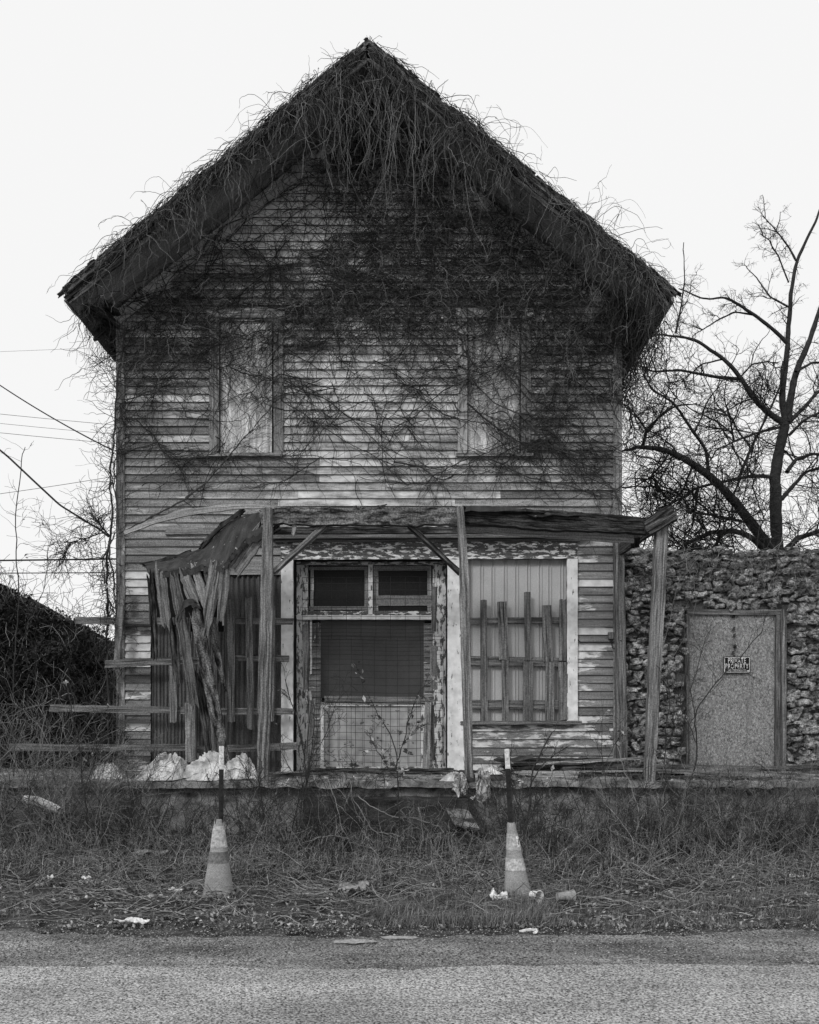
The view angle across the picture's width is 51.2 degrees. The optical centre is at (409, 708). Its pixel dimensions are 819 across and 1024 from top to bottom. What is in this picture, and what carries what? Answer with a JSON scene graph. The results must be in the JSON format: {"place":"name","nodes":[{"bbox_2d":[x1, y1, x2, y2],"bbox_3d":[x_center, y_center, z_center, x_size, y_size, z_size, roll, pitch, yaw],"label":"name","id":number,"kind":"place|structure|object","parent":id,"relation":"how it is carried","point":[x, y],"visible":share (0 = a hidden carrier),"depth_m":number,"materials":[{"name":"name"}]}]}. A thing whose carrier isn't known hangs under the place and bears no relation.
{"place":"outdoors","nodes":[
{"label":"outdoors","id":0,"kind":"place"},
{"bbox_2d":[0,572,103,573],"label":"utility wire","id":1,"kind":"object","parent":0,"point":[47,572],"visible":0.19,"depth_m":22.00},
{"bbox_2d":[0,558,115,560],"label":"utility wire","id":2,"kind":"object","parent":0,"point":[50,559],"visible":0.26,"depth_m":21.98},
{"bbox_2d":[0,878,407,919],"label":"sparse grass","id":3,"kind":"structure","parent":0,"point":[16,902],"depth_m":7.11,"materials":[{"name":"plant"}]},
{"bbox_2d":[0,423,703,462],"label":"utility wire","id":4,"kind":"object","parent":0,"point":[115,434],"visible":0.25,"depth_m":35.99,"materials":[{"name":"grey metal"}]},
{"bbox_2d":[3,414,785,454],"bbox_3d":[0.760,-11.916,36.000,48.002,2.388,0.020,0,0,0],"label":"utility wire","id":5,"kind":"object","parent":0,"point":[111,424],"visible":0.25,"depth_m":35.99,"materials":[{"name":"grey metal"}]},
{"bbox_2d":[0,964,818,1023],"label":"road","id":6,"kind":"structure","parent":0,"point":[52,1006],"depth_m":4.74,"materials":[{"name":"grey asphalt"}]},
{"bbox_2d":[0,929,818,969],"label":"gravel shoulder","id":7,"kind":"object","parent":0,"point":[566,960],"visible":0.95,"depth_m":5.66},
{"bbox_2d":[334,939,377,944],"bbox_3d":[-0.368,1.592,5.845,0.305,0.015,0.115,0,0,0],"label":"flat stone","id":8,"kind":"object","parent":7,"relation":"on","point":[355,941],"visible":1,"depth_m":5.84,"materials":[{"name":"grey stone"}]},
{"bbox_2d":[382,936,417,939],"bbox_3d":[-0.070,1.592,5.954,0.262,0.014,0.084,0,0,0],"label":"flat stone","id":9,"kind":"object","parent":7,"relation":"on","point":[399,937],"visible":1,"depth_m":5.94,"materials":[{"name":"grey stone"}]},
{"bbox_2d":[0,920,818,1023],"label":"gravel","id":10,"kind":"structure","parent":7,"relation":"on","point":[381,945],"depth_m":5.49,"materials":[{"name":"grey gravel"}]},
{"bbox_2d":[519,928,537,933],"bbox_3d":[0.850,1.572,6.075,0.135,0.039,0.057,0,0,23],"label":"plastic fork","id":11,"kind":"object","parent":7,"relation":"on","point":[535,930],"visible":1,"depth_m":6.07,"materials":[{"name":"white plastic"}]},
{"bbox_2d":[0,830,818,938],"bbox_3d":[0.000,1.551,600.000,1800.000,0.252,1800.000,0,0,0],"label":"ground","id":12,"kind":"structure","parent":0,"point":[167,927],"depth_m":6.72,"materials":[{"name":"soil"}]},
{"bbox_2d":[0,441,77,775],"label":"sapling","id":13,"kind":"object","parent":12,"relation":"on","point":[11,576],"visible":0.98,"depth_m":11.20,"materials":[{"name":"black plant"}]},
{"bbox_2d":[0,626,101,771],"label":"bare shrub","id":14,"kind":"object","parent":12,"relation":"on","point":[32,712],"visible":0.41,"depth_m":12.42,"materials":[{"name":"grey plant"}]},
{"bbox_2d":[0,641,107,769],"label":"bare shrub","id":15,"kind":"object","parent":12,"relation":"on","point":[44,706],"visible":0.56,"depth_m":12.15,"materials":[{"name":"grey plant"}]},
{"bbox_2d":[0,554,113,768],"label":"ivy thicket","id":16,"kind":"object","parent":12,"relation":"on","point":[53,629],"visible":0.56,"depth_m":13.53,"materials":[{"name":"black plant"}]},
{"bbox_2d":[5,638,144,772],"bbox_3d":[-4.952,0.237,12.627,1.861,2.732,3.099,0,0,-23],"label":"bare shrub","id":17,"kind":"object","parent":12,"relation":"on","point":[64,712],"visible":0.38,"depth_m":12.45,"materials":[{"name":"grey plant"}]},
{"bbox_2d":[48,625,115,766],"bbox_3d":[-5.051,0.060,14.677,2.037,3.080,2.848,0,0,0],"label":"bare shrub","id":18,"kind":"object","parent":12,"relation":"on","point":[99,665],"visible":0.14,"depth_m":13.91,"materials":[{"name":"black plant"}]},
{"bbox_2d":[0,669,164,841],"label":"dry brush","id":19,"kind":"object","parent":12,"relation":"on","point":[59,760],"visible":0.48,"depth_m":9.93,"materials":[{"name":"plant"}]},
{"bbox_2d":[53,664,123,856],"bbox_3d":[-3.350,0.565,8.906,0.727,2.073,0.378,0,0,-13],"label":"sapling","id":20,"kind":"object","parent":12,"relation":"on","point":[87,744],"visible":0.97,"depth_m":8.90,"materials":[{"name":"black plant"}]},
{"bbox_2d":[0,710,180,856],"bbox_3d":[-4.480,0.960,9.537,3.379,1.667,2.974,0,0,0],"label":"brambles","id":21,"kind":"object","parent":12,"relation":"on","point":[64,803],"visible":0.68,"depth_m":9.25,"materials":[{"name":"plant"}]},
{"bbox_2d":[0,677,188,848],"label":"dry brush","id":22,"kind":"object","parent":12,"relation":"on","point":[60,768],"visible":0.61,"depth_m":9.58,"materials":[{"name":"plant"}]},
{"bbox_2d":[22,795,62,814],"bbox_3d":[-3.972,1.038,9.271,0.474,0.206,0.136,0,0,12],"label":"broken log","id":23,"kind":"object","parent":22,"relation":"on","point":[52,804],"visible":0.59,"depth_m":9.24,"materials":[{"name":"grey wood"}]},
{"bbox_2d":[6,661,184,770],"bbox_3d":[-4.860,0.481,13.102,2.531,2.444,3.753,0,0,-23],"label":"bare shrub","id":24,"kind":"object","parent":12,"relation":"on","point":[109,728],"visible":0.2,"depth_m":11.93,"materials":[{"name":"grey plant"}]},
{"bbox_2d":[28,658,202,769],"bbox_3d":[-4.743,0.357,13.073,2.161,2.496,4.466,0,0,-36],"label":"bare shrub","id":25,"kind":"object","parent":12,"relation":"on","point":[85,721],"visible":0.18,"depth_m":13.16,"materials":[{"name":"grey plant"}]},
{"bbox_2d":[114,917,149,923],"bbox_3d":[-2.043,1.563,6.300,0.257,0.048,0.102,0,0,0],"label":"litter scrap","id":26,"kind":"object","parent":12,"relation":"on","point":[129,920],"visible":1,"depth_m":6.29,"materials":[{"name":"white paper"}]},
{"bbox_2d":[103,745,169,848],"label":"sapling","id":27,"kind":"object","parent":12,"relation":"on","point":[141,788],"visible":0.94,"depth_m":9.00,"materials":[{"name":"black plant"}]},
{"bbox_2d":[133,849,167,855],"bbox_3d":[-2.688,1.488,8.859,0.382,0.057,0.141,0,0,6],"label":"litter scrap","id":28,"kind":"object","parent":12,"relation":"on","point":[146,850],"visible":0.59,"depth_m":8.85,"materials":[{"name":"white paper"}]},
{"bbox_2d":[86,761,216,858],"bbox_3d":[-2.930,1.172,9.093,1.539,1.212,1.082,0,0,17],"label":"dark brush","id":29,"kind":"object","parent":12,"relation":"on","point":[141,815],"visible":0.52,"depth_m":9.21,"materials":[{"name":"black plant"}]},
{"bbox_2d":[201,818,233,897],"bbox_3d":[-1.631,1.270,7.311,0.291,0.660,0.268,0,0,0],"label":"traffic cone","id":30,"kind":"object","parent":12,"relation":"on","point":[218,871],"visible":0.96,"depth_m":7.25,"materials":[{"name":"plastic"}]},
{"bbox_2d":[219,746,223,822],"bbox_3d":[-1.619,0.984,7.351,0.047,1.333,0.047,0,0,0],"label":"metal stake","id":31,"kind":"object","parent":30,"relation":"in","point":[221,779],"visible":0.63,"depth_m":7.34,"materials":[{"name":"paint"}]},
{"bbox_2d":[227,750,280,853],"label":"sapling","id":32,"kind":"object","parent":12,"relation":"on","point":[259,787],"visible":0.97,"depth_m":9.20,"materials":[{"name":"black plant"}]},
{"bbox_2d":[209,749,318,849],"bbox_3d":[-1.659,1.054,9.984,1.333,1.196,0.979,0,0,-42],"label":"dark brush","id":33,"kind":"object","parent":12,"relation":"on","point":[241,810],"visible":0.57,"depth_m":9.82,"materials":[{"name":"black plant"}]},
{"bbox_2d":[267,659,340,843],"bbox_3d":[-1.185,0.522,9.244,0.819,2.156,0.396,0,0,7],"label":"sapling","id":34,"kind":"object","parent":12,"relation":"on","point":[325,706],"visible":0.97,"depth_m":9.29,"materials":[{"name":"black plant"}]},
{"bbox_2d":[229,732,417,847],"bbox_3d":[-0.995,0.943,9.267,1.993,1.439,1.518,0,0,-21],"label":"dark brush","id":35,"kind":"object","parent":12,"relation":"on","point":[306,799],"visible":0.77,"depth_m":9.15,"materials":[{"name":"black plant"}]},
{"bbox_2d":[294,649,373,843],"bbox_3d":[-0.839,0.442,9.434,0.876,2.316,0.411,0,0,0],"label":"sapling","id":36,"kind":"object","parent":12,"relation":"on","point":[314,705],"visible":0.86,"depth_m":9.50,"materials":[{"name":"black plant"}]},
{"bbox_2d":[338,881,368,894],"bbox_3d":[-0.461,1.490,7.147,0.261,0.110,0.152,0,0,-20],"label":"litter scrap","id":37,"kind":"object","parent":12,"relation":"on","point":[360,885],"visible":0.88,"depth_m":7.14,"materials":[{"name":"grey paper"}]},
{"bbox_2d":[57,37,681,773],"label":"wooden house","id":38,"kind":"structure","parent":12,"relation":"on","point":[541,635],"depth_m":11.98,"materials":[{"name":"grey wood"}]},
{"bbox_2d":[0,449,108,536],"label":"drooping cable","id":39,"kind":"object","parent":38,"relation":"attached to","point":[33,480],"visible":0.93,"depth_m":12.05,"materials":[{"name":"black rubber"}]},
{"bbox_2d":[0,385,111,449],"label":"utility wire","id":40,"kind":"object","parent":38,"relation":"attached to","point":[52,417],"visible":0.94,"depth_m":14.05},
{"bbox_2d":[0,476,113,493],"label":"utility wire","id":41,"kind":"object","parent":38,"relation":"attached to","point":[51,486],"visible":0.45,"depth_m":29.99,"materials":[{"name":"grey metal"}]},
{"bbox_2d":[15,313,234,771],"bbox_3d":[-3.960,-2.003,11.893,3.023,6.988,1.290,0,0,0],"label":"corner vine","id":42,"kind":"object","parent":38,"relation":"attached to","point":[99,521],"visible":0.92,"depth_m":11.86,"materials":[{"name":"black plant"}]},
{"bbox_2d":[9,585,297,761],"bbox_3d":[-3.508,-0.492,11.733,3.953,2.446,0.294,0,0,3],"label":"board railing","id":43,"kind":"object","parent":38,"relation":"attached to","point":[230,711],"visible":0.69,"depth_m":11.69,"materials":[{"name":"grey wood"}]},
{"bbox_2d":[207,308,285,456],"bbox_3d":[-2.281,-4.566,11.974,1.103,2.071,0.113,0,0,0],"label":"window","id":44,"kind":"structure","parent":38,"relation":"in","point":[269,446],"depth_m":11.99,"materials":[{"name":"grey wood"}]},
{"bbox_2d":[320,620,427,767],"bbox_3d":[-0.508,-0.197,12.197,1.547,2.145,0.099,0,0,0],"label":"door","id":45,"kind":"structure","parent":38,"relation":"in","point":[333,657],"depth_m":12.24,"materials":[{"name":"grey wood"}]},
{"bbox_2d":[46,35,713,558],"bbox_3d":[-0.404,-5.636,12.640,8.960,7.240,4.685,0,0,0],"label":"climbing vine","id":46,"kind":"object","parent":38,"relation":"attached to","point":[628,363],"visible":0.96,"depth_m":11.88,"materials":[{"name":"black plant"}]},
{"bbox_2d":[455,308,532,457],"bbox_3d":[1.184,-4.565,11.974,1.098,2.073,0.113,0,0,0],"label":"window","id":47,"kind":"structure","parent":38,"relation":"in","point":[464,433],"depth_m":11.99,"materials":[{"name":"grey wood"}]},
{"bbox_2d":[350,657,439,861],"bbox_3d":[-0.146,0.539,8.739,0.920,2.139,0.379,0,0,0],"label":"sapling","id":48,"kind":"object","parent":12,"relation":"on","point":[385,760],"visible":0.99,"depth_m":8.74,"materials":[{"name":"grey plant"}]},
{"bbox_2d":[0,815,818,932],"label":"fallen stalks","id":49,"kind":"object","parent":12,"relation":"on","point":[194,880],"visible":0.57,"depth_m":7.43,"materials":[{"name":"plant"}]},
{"bbox_2d":[0,768,818,850],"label":"porch slab","id":50,"kind":"structure","parent":12,"relation":"on","point":[423,788],"depth_m":10.49,"materials":[{"name":"concrete"}]},
{"bbox_2d":[89,763,125,778],"bbox_3d":[-3.800,0.768,10.755,0.448,0.204,0.410,0,0,0],"label":"crumpled sack","id":51,"kind":"object","parent":50,"relation":"on","point":[100,770],"visible":0.45,"depth_m":10.65,"materials":[{"name":"grey plastic"}]},
{"bbox_2d":[135,768,182,780],"bbox_3d":[-3.131,0.800,10.618,0.576,0.140,0.528,0,0,11],"label":"crumpled sack","id":52,"kind":"object","parent":50,"relation":"on","point":[165,773],"visible":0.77,"depth_m":10.50,"materials":[{"name":"white plastic"}]},
{"bbox_2d":[137,752,187,777],"bbox_3d":[-3.131,0.705,10.895,0.712,0.330,0.519,0,0,0],"label":"crumpled sack","id":53,"kind":"object","parent":50,"relation":"on","point":[164,757],"visible":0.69,"depth_m":10.76,"materials":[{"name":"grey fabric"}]},
{"bbox_2d":[183,751,227,777],"bbox_3d":[-2.558,0.701,10.971,0.939,0.338,0.545,0,0,0],"label":"crumpled sack","id":54,"kind":"object","parent":50,"relation":"on","point":[201,764],"visible":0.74,"depth_m":10.80,"materials":[{"name":"white plastic"}]},
{"bbox_2d":[185,772,225,780],"bbox_3d":[-2.559,0.824,10.603,0.588,0.092,0.461,0,0,18],"label":"crumpled sack","id":55,"kind":"object","parent":50,"relation":"on","point":[199,776],"visible":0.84,"depth_m":10.44,"materials":[{"name":"white plastic"}]},
{"bbox_2d":[218,752,255,778],"bbox_3d":[-2.170,0.709,10.875,0.541,0.322,0.588,0,0,0],"label":"crumpled sack","id":56,"kind":"object","parent":50,"relation":"on","point":[233,763],"visible":0.77,"depth_m":10.68,"materials":[{"name":"white plastic"}]},
{"bbox_2d":[269,771,329,777],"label":"loose plank","id":57,"kind":"object","parent":50,"relation":"on","point":[286,775],"visible":0.46,"depth_m":10.94,"materials":[{"name":"grey wood"}]},
{"bbox_2d":[304,768,457,772],"bbox_3d":[-0.377,0.833,11.603,2.124,0.064,0.138,0,0,0],"label":"loose plank","id":58,"kind":"object","parent":50,"relation":"on","point":[421,770],"visible":0.7,"depth_m":11.54,"materials":[{"name":"grey wood"}]},
{"bbox_2d":[124,504,677,781],"bbox_3d":[-0.186,-0.831,11.160,6.908,3.498,1.657,0,0,0],"label":"porch frame","id":59,"kind":"object","parent":50,"relation":"on","point":[623,534],"visible":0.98,"depth_m":10.49,"materials":[{"name":"grey wood"}]},
{"bbox_2d":[140,509,281,761],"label":"collapsed roof","id":60,"kind":"structure","parent":59,"relation":"on","point":[235,543],"depth_m":10.88,"materials":[{"name":"wood"}]},
{"bbox_2d":[51,771,811,781],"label":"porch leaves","id":61,"kind":"object","parent":50,"relation":"on","point":[419,775],"visible":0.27,"depth_m":10.76,"materials":[{"name":"grey plant"}]},
{"bbox_2d":[440,771,454,780],"bbox_3d":[0.535,0.823,10.492,0.334,0.114,0.187,0,0,0],"label":"wadded cloth","id":62,"kind":"object","parent":50,"relation":"on","point":[449,776],"visible":0.53,"depth_m":10.43,"materials":[{"name":"white fabric"}]},
{"bbox_2d":[452,769,468,796],"bbox_3d":[0.620,0.895,10.307,0.205,0.341,0.159,0,0,-19],"label":"torn cloth","id":63,"kind":"object","parent":50,"relation":"on","point":[459,778],"visible":0.95,"depth_m":10.29,"materials":[{"name":"grey fabric"}]},
{"bbox_2d":[446,808,478,829],"bbox_3d":[0.601,1.264,9.850,0.302,0.218,0.437,0,0,-15],"label":"tilted board","id":64,"kind":"object","parent":50,"relation":"on","point":[457,811],"visible":0.73,"depth_m":9.84,"materials":[{"name":"wood"}]},
{"bbox_2d":[441,770,505,781],"bbox_3d":[0.831,0.816,10.602,0.925,0.129,0.514,0,0,0],"label":"dark rag","id":65,"kind":"object","parent":50,"relation":"on","point":[470,779],"visible":0.36,"depth_m":10.44,"materials":[{"name":"fabric"}]},
{"bbox_2d":[477,765,501,774],"bbox_3d":[0.972,0.739,10.588,0.351,0.122,0.324,0,0,0],"label":"rolled cloth","id":66,"kind":"object","parent":65,"relation":"on","point":[488,767],"visible":0.7,"depth_m":10.51,"materials":[{"name":"white fabric"}]},
{"bbox_2d":[470,768,490,809],"bbox_3d":[0.853,0.978,10.293,0.267,0.530,0.174,0,0,0],"label":"torn cloth","id":67,"kind":"object","parent":50,"relation":"hanging from","point":[479,778],"visible":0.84,"depth_m":10.27,"materials":[{"name":"grey fabric"}]},
{"bbox_2d":[494,757,614,761],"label":"loose plank","id":68,"kind":"object","parent":50,"relation":"on","point":[500,759],"visible":0.46,"depth_m":11.60,"materials":[{"name":"grey wood"}]},
{"bbox_2d":[502,764,611,770],"bbox_3d":[1.948,0.782,11.375,1.505,0.095,0.069,0,0,2],"label":"loose plank","id":69,"kind":"object","parent":50,"relation":"on","point":[525,767],"visible":0.56,"depth_m":11.36,"materials":[{"name":"grey wood"}]},
{"bbox_2d":[536,757,638,764],"bbox_3d":[2.374,0.690,11.342,1.490,0.078,0.119,0,0,-12],"label":"loose plank","id":70,"kind":"object","parent":69,"relation":"on","point":[588,761],"visible":0.81,"depth_m":11.29,"materials":[{"name":"grey wood"}]},
{"bbox_2d":[499,761,623,767],"bbox_3d":[2.040,0.746,11.500,1.685,0.085,0.144,0,0,0],"label":"loose plank","id":71,"kind":"object","parent":50,"relation":"on","point":[533,763],"visible":0.41,"depth_m":11.44,"materials":[{"name":"grey wood"}]},
{"bbox_2d":[504,754,532,761],"bbox_3d":[1.448,0.660,11.324,0.388,0.129,0.117,0,0,7],"label":"bent sheet","id":72,"kind":"object","parent":71,"relation":"on","point":[519,758],"visible":0.84,"depth_m":11.31,"materials":[{"name":"metal"}]},
{"bbox_2d":[512,770,643,774],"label":"loose plank","id":73,"kind":"object","parent":50,"relation":"on","point":[545,772],"visible":0.59,"depth_m":11.03,"materials":[{"name":"grey wood"}]},
{"bbox_2d":[534,774,632,778],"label":"loose plank","id":74,"kind":"object","parent":50,"relation":"on","point":[556,776],"visible":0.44,"depth_m":10.82,"materials":[{"name":"grey wood"}]},
{"bbox_2d":[559,766,676,770],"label":"loose plank","id":75,"kind":"object","parent":50,"relation":"on","point":[566,768],"visible":0.49,"depth_m":11.22,"materials":[{"name":"grey wood"}]},
{"bbox_2d":[579,771,684,777],"bbox_3d":[2.887,0.836,11.007,1.563,0.078,0.078,0,0,-16],"label":"loose plank","id":76,"kind":"object","parent":50,"relation":"on","point":[611,773],"visible":0.41,"depth_m":10.91,"materials":[{"name":"grey wood"}]},
{"bbox_2d":[626,768,780,776],"bbox_3d":[3.797,0.821,11.100,1.928,0.102,0.216,0,0,6],"label":"loose plank","id":77,"kind":"object","parent":50,"relation":"on","point":[680,771],"visible":0.62,"depth_m":11.01,"materials":[{"name":"grey wood"}]},
{"bbox_2d":[628,774,797,780],"bbox_3d":[3.958,0.877,10.726,2.392,0.109,0.243,0,0,1],"label":"loose plank","id":78,"kind":"object","parent":50,"relation":"on","point":[683,777],"visible":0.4,"depth_m":10.64,"materials":[{"name":"grey wood"}]},
{"bbox_2d":[713,763,818,771],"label":"loose plank","id":79,"kind":"object","parent":50,"relation":"on","point":[790,766],"visible":0.48,"depth_m":11.54,"materials":[{"name":"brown wood"}]},
{"bbox_2d":[656,764,790,769],"bbox_3d":[4.207,0.783,11.552,1.849,0.068,0.118,0,0,3],"label":"loose plank","id":80,"kind":"object","parent":79,"relation":"on","point":[710,767],"visible":0.66,"depth_m":11.51,"materials":[{"name":"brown wood"}]},
{"bbox_2d":[0,730,818,868],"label":"tall weeds","id":81,"kind":"object","parent":12,"relation":"on","point":[462,822],"visible":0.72,"depth_m":9.21,"materials":[{"name":"grey plant"}]},
{"bbox_2d":[288,746,650,857],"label":"bramble canes","id":82,"kind":"object","parent":12,"relation":"on","point":[421,820],"visible":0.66,"depth_m":8.90,"materials":[{"name":"plant"}]},
{"bbox_2d":[490,888,507,899],"bbox_3d":[0.722,1.509,6.946,0.154,0.105,0.118,0,0,0],"label":"litter scrap","id":83,"kind":"object","parent":12,"relation":"on","point":[495,894],"visible":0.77,"depth_m":6.95,"materials":[{"name":"white paper"}]},
{"bbox_2d":[504,822,529,899],"bbox_3d":[0.910,1.272,7.112,0.269,0.655,0.275,0,0,0],"label":"traffic cone","id":84,"kind":"object","parent":12,"relation":"on","point":[515,874],"visible":0.9,"depth_m":7.06,"materials":[{"name":"plastic"}]},
{"bbox_2d":[504,749,512,822],"bbox_3d":[0.850,0.992,7.161,0.106,1.319,0.048,0,0,18],"label":"metal stake","id":85,"kind":"object","parent":84,"relation":"in","point":[508,786],"visible":0.54,"depth_m":7.15,"materials":[{"name":"paint"}]},
{"bbox_2d":[458,753,606,866],"bbox_3d":[1.214,1.014,8.866,1.680,1.212,0.984,0,0,21],"label":"dark brush","id":86,"kind":"object","parent":12,"relation":"on","point":[517,820],"visible":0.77,"depth_m":8.85,"materials":[{"name":"black plant"}]},
{"bbox_2d":[497,719,570,860],"bbox_3d":[1.198,0.868,8.210,0.754,1.541,0.275,0,0,0],"label":"sapling","id":87,"kind":"object","parent":12,"relation":"on","point":[520,782],"visible":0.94,"depth_m":8.20,"materials":[{"name":"black plant"}]},
{"bbox_2d":[529,890,543,901],"bbox_3d":[1.015,1.500,6.880,0.096,0.096,0.095,0,0,-33],"label":"paper cup","id":88,"kind":"object","parent":12,"relation":"on","point":[539,892],"visible":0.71,"depth_m":6.87,"materials":[{"name":"white paper"}]},
{"bbox_2d":[556,889,575,901],"bbox_3d":[1.250,1.498,6.849,0.145,0.102,0.102,0,0,-14],"label":"paper cup","id":89,"kind":"object","parent":12,"relation":"on","point":[568,895],"visible":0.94,"depth_m":6.82,"materials":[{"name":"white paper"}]},
{"bbox_2d":[579,692,639,823],"bbox_3d":[2.343,0.696,9.926,0.790,1.808,0.417,0,0,13],"label":"sapling","id":90,"kind":"object","parent":12,"relation":"on","point":[617,742],"visible":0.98,"depth_m":9.89,"materials":[{"name":"black plant"}]},
{"bbox_2d":[588,754,735,836],"bbox_3d":[2.983,1.228,10.216,1.541,1.366,1.563,0,0,0],"label":"dry brush","id":91,"kind":"object","parent":12,"relation":"on","point":[676,798],"visible":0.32,"depth_m":10.16,"materials":[{"name":"plant"}]},
{"bbox_2d":[536,737,818,855],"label":"brambles","id":92,"kind":"object","parent":12,"relation":"on","point":[682,802],"visible":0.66,"depth_m":9.65,"materials":[{"name":"plant"}]},
{"bbox_2d":[648,664,707,824],"bbox_3d":[3.176,0.523,10.076,0.661,2.155,0.392,0,0,0],"label":"sapling","id":93,"kind":"object","parent":12,"relation":"on","point":[667,678],"visible":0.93,"depth_m":10.10,"materials":[{"name":"black plant"}]},
{"bbox_2d":[622,756,748,842],"bbox_3d":[3.147,1.112,9.660,1.575,1.216,0.995,0,0,0],"label":"dark brush","id":94,"kind":"object","parent":12,"relation":"on","point":[686,795],"visible":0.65,"depth_m":9.55,"materials":[{"name":"black plant"}]},
{"bbox_2d":[622,195,818,765],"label":"bare tree","id":95,"kind":"object","parent":12,"relation":"on","point":[785,419],"visible":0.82,"depth_m":15.46,"materials":[{"name":"black plant"}]},
{"bbox_2d":[624,546,818,771],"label":"stone building","id":96,"kind":"structure","parent":12,"relation":"on","point":[739,716],"depth_m":12.04,"materials":[{"name":"grey stone"}]},
{"bbox_2d":[589,506,818,705],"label":"wall vine","id":97,"kind":"object","parent":96,"relation":"attached to","point":[730,567],"depth_m":11.94,"materials":[{"name":"black plant"}]},
{"bbox_2d":[724,657,749,672],"bbox_3d":[4.612,-0.624,12.037,0.375,0.231,0.010,0,0,0],"label":"warning sign","id":98,"kind":"object","parent":96,"relation":"attached to","point":[743,663],"visible":0.89,"depth_m":12.04,"materials":[{"name":"white metal"}]},
{"bbox_2d":[660,607,786,823],"bbox_3d":[3.765,0.181,10.300,1.637,2.838,0.581,0,0,0],"label":"sapling","id":99,"kind":"object","parent":12,"relation":"on","point":[718,679],"visible":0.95,"depth_m":10.30,"materials":[{"name":"black plant"}]},
{"bbox_2d":[661,758,817,837],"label":"dry brush","id":100,"kind":"object","parent":12,"relation":"on","point":[744,793],"visible":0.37,"depth_m":10.07,"materials":[{"name":"plant"}]},
{"bbox_2d":[666,722,818,848],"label":"dry brush","id":101,"kind":"object","parent":12,"relation":"on","point":[800,820],"visible":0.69,"depth_m":9.53,"materials":[{"name":"plant"}]},
{"bbox_2d":[690,755,818,857],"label":"dark brush","id":102,"kind":"object","parent":12,"relation":"on","point":[777,822],"visible":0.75,"depth_m":9.29,"materials":[{"name":"black plant"}]},
{"bbox_2d":[0,803,818,910],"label":"dead grass","id":103,"kind":"structure","parent":0,"point":[313,845],"depth_m":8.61,"materials":[{"name":"plant"}]},
{"bbox_2d":[0,0,818,640],"label":"sky","id":104,"kind":"structure","parent":0,"point":[697,111],"materials":[{"name":"white"}]},
{"bbox_2d":[5,433,818,471],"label":"utility wire","id":105,"kind":"object","parent":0,"point":[622,470],"visible":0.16,"depth_m":35.99,"materials":[{"name":"grey metal"}]}
]}

